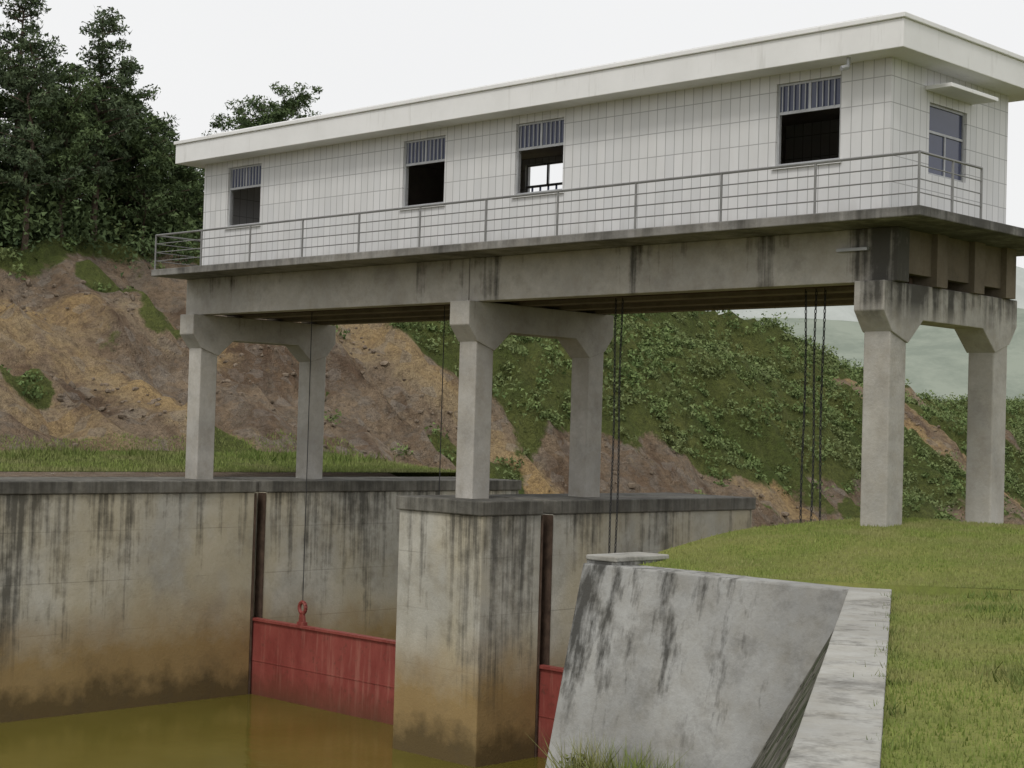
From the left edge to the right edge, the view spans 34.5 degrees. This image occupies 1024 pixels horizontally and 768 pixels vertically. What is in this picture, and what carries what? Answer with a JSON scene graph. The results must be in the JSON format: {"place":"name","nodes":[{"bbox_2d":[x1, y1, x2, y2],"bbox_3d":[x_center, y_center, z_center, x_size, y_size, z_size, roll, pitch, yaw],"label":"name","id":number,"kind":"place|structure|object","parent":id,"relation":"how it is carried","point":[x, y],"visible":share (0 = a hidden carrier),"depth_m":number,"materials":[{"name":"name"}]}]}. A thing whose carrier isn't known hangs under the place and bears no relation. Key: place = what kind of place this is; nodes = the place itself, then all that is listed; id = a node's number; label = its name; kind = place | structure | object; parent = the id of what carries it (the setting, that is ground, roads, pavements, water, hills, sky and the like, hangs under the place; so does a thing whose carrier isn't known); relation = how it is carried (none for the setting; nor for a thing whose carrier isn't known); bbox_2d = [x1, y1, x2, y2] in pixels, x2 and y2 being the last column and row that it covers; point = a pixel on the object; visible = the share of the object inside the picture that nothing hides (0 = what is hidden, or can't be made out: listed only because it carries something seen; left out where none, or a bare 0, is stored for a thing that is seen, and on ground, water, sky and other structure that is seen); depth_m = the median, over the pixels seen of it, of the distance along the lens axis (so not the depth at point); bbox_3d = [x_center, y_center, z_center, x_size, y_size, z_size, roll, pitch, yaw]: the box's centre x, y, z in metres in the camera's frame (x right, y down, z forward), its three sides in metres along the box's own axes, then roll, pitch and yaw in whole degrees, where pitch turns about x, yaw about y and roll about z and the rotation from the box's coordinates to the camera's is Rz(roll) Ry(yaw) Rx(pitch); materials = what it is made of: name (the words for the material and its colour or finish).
{"place":"outdoors","nodes":[
{"label":"outdoors","id":0,"kind":"place"},
{"bbox_2d":[0,471,396,476],"bbox_3d":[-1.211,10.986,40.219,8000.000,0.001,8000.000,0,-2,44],"label":"ground","id":1,"kind":"structure","parent":0,"point":[162,474],"depth_m":302.60,"materials":[{"name":"grey concrete"}]},
{"bbox_2d":[0,490,517,722],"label":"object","id":2,"kind":"object","parent":1,"relation":"on","point":[108,602],"visible":0.39,"depth_m":45.95,"materials":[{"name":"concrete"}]},
{"bbox_2d":[248,493,265,693],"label":"gate guides","id":3,"kind":"object","parent":2,"relation":"attached to","point":[260,554],"visible":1,"depth_m":48.37,"materials":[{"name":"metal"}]},
{"bbox_2d":[0,477,521,494],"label":"cap","id":4,"kind":"object","parent":2,"relation":"on","point":[67,485],"visible":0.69,"depth_m":47.61,"materials":[{"name":"concrete"}]},
{"bbox_2d":[393,492,755,767],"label":"concrete pier","id":5,"kind":"structure","parent":1,"relation":"on","point":[487,591],"depth_m":39.77,"materials":[{"name":"concrete"}]},
{"bbox_2d":[250,600,395,724],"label":"sluice gate","id":6,"kind":"structure","parent":5,"relation":"attached to","point":[300,662],"depth_m":45.81,"materials":[{"name":"red metal"}]},
{"bbox_2d":[537,664,563,758],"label":"sluice gate","id":7,"kind":"structure","parent":5,"relation":"attached to","point":[550,678],"depth_m":39.87,"materials":[{"name":"red metal"}]},
{"bbox_2d":[151,205,1023,526],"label":"elevated bridge","id":8,"kind":"structure","parent":5,"relation":"on","point":[897,277],"depth_m":37.62,"materials":[{"name":"concrete"}]},
{"bbox_2d":[232,187,260,224],"bbox_3d":[-7.325,-4.757,49.961,0.200,3.146,4.300,0,-2,44],"label":"window","id":9,"kind":"structure","parent":8,"relation":"on","point":[246,206],"depth_m":49.22,"materials":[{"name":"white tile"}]},
{"bbox_2d":[302,315,311,599],"bbox_3d":[-5.787,1.582,46.824,0.023,9.300,0.023,0,-2,44],"label":"hoist chain","id":10,"kind":"object","parent":8,"relation":"hanging from","point":[307,455],"visible":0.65,"depth_m":46.80,"materials":[{"name":"metal"}]},
{"bbox_2d":[439,306,444,494],"bbox_3d":[-1.858,1.587,42.975,0.023,9.300,0.023,0,-2,44],"label":"hoist chain","id":11,"kind":"object","parent":8,"relation":"hanging from","point":[441,400],"visible":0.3,"depth_m":43.00,"materials":[{"name":"metal"}]},
{"bbox_2d":[202,57,896,264],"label":"front wall","id":12,"kind":"structure","parent":8,"relation":"on","point":[725,127],"depth_m":37.66,"materials":[{"name":"white tile"}]},
{"bbox_2d":[224,162,841,229],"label":"window sills","id":13,"kind":"structure","parent":12,"relation":"attached to","point":[563,192],"depth_m":38.83,"materials":[{"name":"white paint"}]},
{"bbox_2d":[228,76,840,226],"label":"front window frames","id":14,"kind":"structure","parent":12,"relation":"attached to","point":[809,109],"depth_m":39.08,"materials":[{"name":"metal"}]},
{"bbox_2d":[232,79,834,187],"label":"transom bars","id":15,"kind":"object","parent":14,"relation":"attached to","point":[559,130],"visible":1,"depth_m":39.03,"materials":[{"name":"grey metal"}]},
{"bbox_2d":[231,78,840,187],"bbox_3d":[-0.732,-5.894,40.393,20.570,0.530,0.010,0,-2,44],"label":"transom glass","id":16,"kind":"object","parent":14,"relation":"in","point":[240,175],"visible":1,"depth_m":38.81,"materials":[{"name":"grey glass"}]},
{"bbox_2d":[174,11,1023,168],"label":"roof slab","id":17,"kind":"structure","parent":12,"relation":"on","point":[918,41],"depth_m":35.81,"materials":[{"name":"white concrete"}]},
{"bbox_2d":[211,14,881,134],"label":"roof top","id":18,"kind":"structure","parent":17,"relation":"on","point":[568,70],"depth_m":37.77,"materials":[{"name":"white concrete"}]},
{"bbox_2d":[840,57,850,70],"bbox_3d":[6.550,-6.284,32.442,0.218,0.278,0.100,2,-2,-21],"label":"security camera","id":19,"kind":"object","parent":17,"relation":"attached to","point":[846,66],"visible":1,"depth_m":32.43,"materials":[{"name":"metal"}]},
{"bbox_2d":[154,150,982,269],"bbox_3d":[0.994,-3.684,41.736,25.094,1.027,6.972,0,-2,44],"label":"metal railing","id":20,"kind":"object","parent":8,"relation":"on","point":[721,185],"visible":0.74,"depth_m":35.72,"materials":[{"name":"metal"}]},
{"bbox_2d":[608,298,623,552],"bbox_3d":[2.427,1.635,38.776,0.275,9.340,0.055,0,-2,44],"label":"hoist chain","id":21,"kind":"object","parent":8,"relation":"hanging from","point":[614,425],"visible":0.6,"depth_m":38.79,"materials":[{"name":"metal"}]},
{"bbox_2d":[416,108,839,170],"bbox_3d":[0.818,-4.744,41.983,22.594,3.142,4.294,0,-2,44],"label":"interior lining","id":22,"kind":"object","parent":8,"relation":"on","point":[811,117],"visible":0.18,"depth_m":39.03,"materials":[{"name":"paint"}]},
{"bbox_2d":[408,126,785,205],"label":"partition walls","id":23,"kind":"structure","parent":22,"relation":"on","point":[425,185],"depth_m":47.18,"materials":[{"name":"paint"}]},
{"bbox_2d":[443,95,1007,223],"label":"wall","id":24,"kind":"structure","parent":8,"relation":"on","point":[812,141],"depth_m":38.88,"materials":[{"name":"white tile"}]},
{"bbox_2d":[526,161,562,192],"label":"window frames","id":25,"kind":"structure","parent":24,"relation":"attached to","point":[528,187],"depth_m":45.08,"materials":[{"name":"metal"}]},
{"bbox_2d":[531,185,556,191],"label":"window bars","id":26,"kind":"object","parent":25,"relation":"attached to","point":[540,188],"depth_m":45.08,"materials":[{"name":"grey metal"}]},
{"bbox_2d":[799,288,826,522],"bbox_3d":[6.338,1.640,34.944,0.545,9.340,0.055,0,-2,44],"label":"hoist chain","id":27,"kind":"object","parent":8,"relation":"hanging from","point":[813,405],"visible":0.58,"depth_m":34.95,"materials":[{"name":"metal"}]},
{"bbox_2d":[894,59,1003,222],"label":"end wall","id":28,"kind":"structure","parent":8,"relation":"on","point":[983,135],"depth_m":33.79,"materials":[{"name":"white tile"}]},
{"bbox_2d":[928,103,963,182],"bbox_3d":[8.869,-4.935,33.897,0.060,1.460,1.500,0,-2,44],"label":"end window frame","id":29,"kind":"object","parent":28,"relation":"attached to","point":[944,136],"visible":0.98,"depth_m":33.99,"materials":[{"name":"grey metal"}]},
{"bbox_2d":[928,106,961,179],"bbox_3d":[8.866,-4.935,33.901,0.010,1.360,1.400,0,-2,44],"label":"end window glass","id":30,"kind":"object","parent":29,"relation":"in","point":[945,122],"visible":0.79,"depth_m":33.94,"materials":[{"name":"grey glass"}]},
{"bbox_2d":[925,82,997,104],"bbox_3d":[9.177,-5.913,33.651,0.597,0.080,1.900,0,-2,44],"label":"window canopy","id":31,"kind":"object","parent":28,"relation":"attached to","point":[962,93],"visible":1,"depth_m":33.49,"materials":[{"name":"white paint"}]},
{"bbox_2d":[587,560,661,565],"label":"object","id":32,"kind":"object","parent":1,"relation":"on","point":[616,563],"visible":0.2,"depth_m":28.23,"materials":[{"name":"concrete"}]},
{"bbox_2d":[586,552,668,561],"bbox_3d":[2.013,3.004,28.667,0.700,0.088,1.420,0,-2,44],"label":"edge coping","id":33,"kind":"object","parent":32,"relation":"on","point":[627,557],"visible":1,"depth_m":28.38,"materials":[{"name":"concrete"}]},
{"bbox_2d":[0,428,455,476],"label":"bank grass","id":34,"kind":"structure","parent":0,"point":[59,465],"depth_m":54.80,"materials":[{"name":"green plant"}]},
{"bbox_2d":[0,694,546,767],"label":"water","id":35,"kind":"structure","parent":0,"point":[248,731],"depth_m":40.88,"materials":[{"name":"brown liquid"}]},
{"bbox_2d":[751,630,833,767],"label":"stone batter","id":36,"kind":"object","parent":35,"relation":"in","point":[775,750],"depth_m":20.28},
{"bbox_2d":[785,587,891,767],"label":"coping","id":37,"kind":"object","parent":36,"relation":"on","point":[841,720],"visible":0.89,"depth_m":14.17,"materials":[{"name":"concrete"}]},
{"bbox_2d":[0,201,1023,527],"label":"hillside","id":38,"kind":"structure","parent":0,"point":[80,341],"depth_m":76.89,"materials":[{"name":"brown soil"}]},
{"bbox_2d":[0,51,22,185],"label":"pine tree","id":39,"kind":"object","parent":38,"relation":"on","point":[18,181],"visible":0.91,"depth_m":73.07,"materials":[{"name":"green plant"}]},
{"bbox_2d":[0,24,47,170],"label":"broadleaf tree","id":40,"kind":"object","parent":38,"relation":"on","point":[14,47],"visible":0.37,"depth_m":78.06,"materials":[{"name":"green plant"}]},
{"bbox_2d":[0,0,82,228],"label":"pine tree","id":41,"kind":"object","parent":38,"relation":"on","point":[7,36],"visible":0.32,"depth_m":78.92,"materials":[{"name":"green plant"}]},
{"bbox_2d":[0,29,84,250],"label":"pine tree","id":42,"kind":"object","parent":38,"relation":"on","point":[28,159],"visible":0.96,"depth_m":74.44,"materials":[{"name":"green plant"}]},
{"bbox_2d":[3,55,98,195],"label":"broadleaf tree","id":43,"kind":"object","parent":38,"relation":"on","point":[54,61],"visible":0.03,"depth_m":84.14,"materials":[{"name":"green plant"}]},
{"bbox_2d":[17,62,115,236],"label":"broadleaf tree","id":44,"kind":"object","parent":38,"relation":"on","point":[73,100],"visible":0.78,"depth_m":75.78,"materials":[{"name":"green plant"}]},
{"bbox_2d":[43,6,151,240],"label":"pine tree","id":45,"kind":"object","parent":38,"relation":"on","point":[101,55],"visible":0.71,"depth_m":77.78,"materials":[{"name":"green plant"}]},
{"bbox_2d":[0,124,202,276],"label":"forest undergrowth","id":46,"kind":"object","parent":38,"relation":"on","point":[43,218],"visible":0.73,"depth_m":77.58,"materials":[{"name":"green plant"}]},
{"bbox_2d":[45,75,162,230],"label":"broadleaf tree","id":47,"kind":"object","parent":38,"relation":"on","point":[138,96],"visible":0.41,"depth_m":79.44,"materials":[{"name":"green plant"}]},
{"bbox_2d":[82,119,172,226],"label":"broadleaf tree","id":48,"kind":"object","parent":38,"relation":"on","point":[107,156],"visible":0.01,"depth_m":85.00,"materials":[{"name":"green plant"}]},
{"bbox_2d":[99,56,159,243],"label":"pine tree","id":49,"kind":"object","parent":38,"relation":"on","point":[122,76],"visible":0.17,"depth_m":81.68,"materials":[{"name":"green plant"}]},
{"bbox_2d":[99,116,202,254],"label":"broadleaf tree","id":50,"kind":"object","parent":38,"relation":"on","point":[164,162],"visible":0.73,"depth_m":80.04,"materials":[{"name":"green plant"}]},
{"bbox_2d":[131,111,199,218],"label":"pine tree","id":51,"kind":"object","parent":38,"relation":"on","point":[166,128],"visible":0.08,"depth_m":84.00,"materials":[{"name":"green plant"}]},
{"bbox_2d":[150,135,204,223],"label":"broadleaf tree","id":52,"kind":"object","parent":38,"relation":"on","point":[186,174],"visible":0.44,"depth_m":83.16,"materials":[{"name":"green plant"}]},
{"bbox_2d":[201,99,282,135],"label":"broadleaf tree","id":53,"kind":"object","parent":38,"relation":"on","point":[243,121],"visible":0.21,"depth_m":99.33,"materials":[{"name":"green plant"}]},
{"bbox_2d":[237,81,322,127],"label":"broadleaf tree","id":54,"kind":"object","parent":38,"relation":"on","point":[290,107],"visible":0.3,"depth_m":99.31,"materials":[{"name":"green plant"}]},
{"bbox_2d":[1,257,1016,526],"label":"hillside stones","id":55,"kind":"object","parent":38,"relation":"on","point":[155,403],"visible":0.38,"depth_m":70.73,"materials":[{"name":"brown stone"}]},
{"bbox_2d":[0,190,1023,520],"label":"hillside bushes","id":56,"kind":"object","parent":38,"relation":"on","point":[758,370],"visible":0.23,"depth_m":95.87,"materials":[{"name":"green plant"}]},
{"bbox_2d":[0,0,1023,267],"label":"sky","id":57,"kind":"structure","parent":0,"point":[202,55],"materials":[{"name":"white"}]},
{"bbox_2d":[545,563,848,767],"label":"wing wall","id":58,"kind":"structure","parent":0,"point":[711,669],"depth_m":26.26,"materials":[{"name":"concrete"}]},
{"bbox_2d":[639,516,1023,767],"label":"riverbank lawn","id":59,"kind":"structure","parent":0,"point":[935,590],"depth_m":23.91,"materials":[{"name":"plant"}]},
{"bbox_2d":[716,266,1023,321],"bbox_3d":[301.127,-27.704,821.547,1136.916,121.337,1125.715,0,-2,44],"label":"distant hills","id":60,"kind":"structure","parent":0,"point":[845,313],"depth_m":698.91,"materials":[{"name":"grey"}]},
{"bbox_2d":[742,308,1023,402],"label":"distant hills","id":61,"kind":"structure","parent":0,"point":[936,360],"depth_m":285.31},
{"bbox_3d":[1.936,8.322,24.613,5.666,4.233,2.909,0,-2,44],"label":"rubble mound","id":62,"kind":"object","parent":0,"visible":0},
{"bbox_2d":[559,752,594,767],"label":"wall foot shrub","id":63,"kind":"object","parent":62,"relation":"on","point":[567,759],"visible":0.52,"depth_m":26.67,"materials":[{"name":"green plant"}]},
{"bbox_2d":[531,729,725,767],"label":"wall foot weeds","id":64,"kind":"object","parent":62,"relation":"on","point":[591,763],"depth_m":26.22,"materials":[{"name":"green plant"}]}
]}

